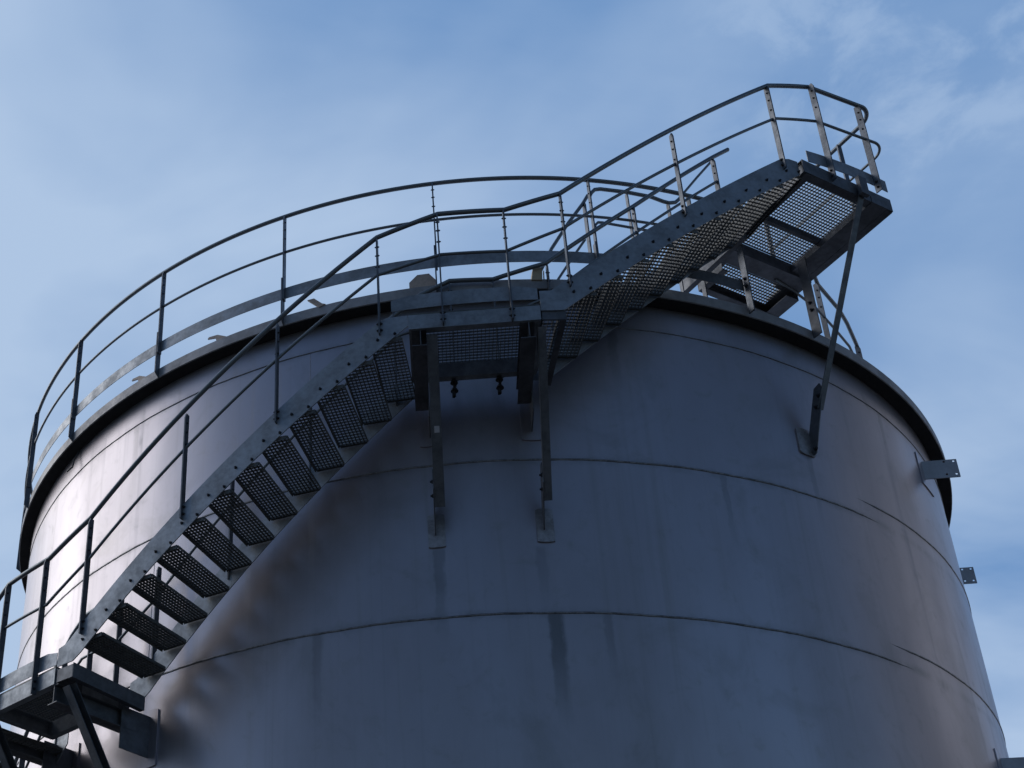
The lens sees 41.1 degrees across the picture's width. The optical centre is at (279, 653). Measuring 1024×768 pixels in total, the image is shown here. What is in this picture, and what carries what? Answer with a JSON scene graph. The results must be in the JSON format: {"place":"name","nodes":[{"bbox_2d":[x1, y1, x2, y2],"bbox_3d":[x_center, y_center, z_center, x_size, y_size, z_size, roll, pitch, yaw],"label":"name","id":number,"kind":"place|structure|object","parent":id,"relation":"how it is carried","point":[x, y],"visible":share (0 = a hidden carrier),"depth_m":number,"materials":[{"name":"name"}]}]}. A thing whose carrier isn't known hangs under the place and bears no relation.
{"place":"outdoors","nodes":[
{"label":"outdoors","id":0,"kind":"place"},
{"bbox_2d":[0,0,1023,757],"label":"sky","id":1,"kind":"structure","parent":0,"point":[138,137],"materials":[{"name":"blue"}]},
{"label":"ground","id":2,"kind":"structure","parent":0,"visible":0},
{"bbox_2d":[0,663,68,767],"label":"stair flight","id":3,"kind":"object","parent":2,"relation":"on","point":[61,742],"visible":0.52,"depth_m":12.30,"materials":[{"name":"metal"}]},
{"bbox_2d":[10,267,1023,767],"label":"storage tank","id":4,"kind":"object","parent":2,"relation":"on","point":[722,571],"visible":0.77,"depth_m":11.67,"materials":[{"name":"silver metal"}]},
{"bbox_2d":[0,558,158,767],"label":"stair landing","id":5,"kind":"object","parent":4,"relation":"attached to","point":[55,702],"visible":0.8,"depth_m":11.70,"materials":[{"name":"metal"}]},
{"bbox_2d":[57,238,414,697],"bbox_3d":[-0.269,-1.631,11.722,3.278,3.586,1.068,-12,-30,23],"label":"stair flight","id":6,"kind":"object","parent":5,"relation":"on","point":[189,617],"visible":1,"depth_m":11.39,"materials":[{"name":"metal"}]},
{"bbox_2d":[14,148,728,767],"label":"stair handrail","id":7,"kind":"object","parent":6,"relation":"attached to","point":[578,240],"visible":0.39,"depth_m":12.58,"materials":[{"name":"grey metal"}]},
{"bbox_2d":[0,83,880,629],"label":"stair handrail","id":8,"kind":"object","parent":6,"relation":"attached to","point":[334,309],"visible":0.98,"depth_m":11.68,"materials":[{"name":"grey metal"}]},
{"bbox_2d":[16,176,702,570],"bbox_3d":[-0.346,-1.851,17.011,5.769,1.436,11.743,10,-29,-17],"label":"rim guardrail","id":9,"kind":"object","parent":4,"relation":"on","point":[282,296],"visible":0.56,"depth_m":13.25,"materials":[{"name":"metal"}]},
{"bbox_2d":[391,209,566,547],"bbox_3d":[1.739,-2.404,11.487,1.449,2.778,1.146,-4,-28,8],"label":"stair landing","id":10,"kind":"object","parent":4,"relation":"attached to","point":[430,373],"visible":1,"depth_m":11.29,"materials":[{"name":"metal"}]},
{"bbox_2d":[533,86,801,380],"bbox_3d":[3.483,-3.977,12.285,2.718,3.186,1.027,5,-28,-8],"label":"stair flight","id":11,"kind":"object","parent":10,"relation":"on","point":[709,226],"visible":0.96,"depth_m":11.88,"materials":[{"name":"metal"}]},
{"bbox_2d":[542,161,709,296],"bbox_3d":[3.641,-4.373,13.706,2.241,2.633,0.155,6,-28,-11],"label":"roof walkway rail","id":12,"kind":"object","parent":4,"relation":"on","point":[631,227],"visible":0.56,"depth_m":13.64,"materials":[{"name":"metal"}]},
{"bbox_2d":[683,83,892,457],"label":"top platform","id":13,"kind":"structure","parent":4,"relation":"on","point":[871,210],"depth_m":13.01,"materials":[{"name":"metal"}]},
{"bbox_2d":[774,277,862,357],"bbox_3d":[5.882,-3.329,14.136,0.199,1.321,2.236,-23,-36,38],"label":"roof guardrail","id":14,"kind":"object","parent":4,"relation":"on","point":[818,288],"visible":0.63,"depth_m":14.22,"materials":[{"name":"metal"}]}
]}

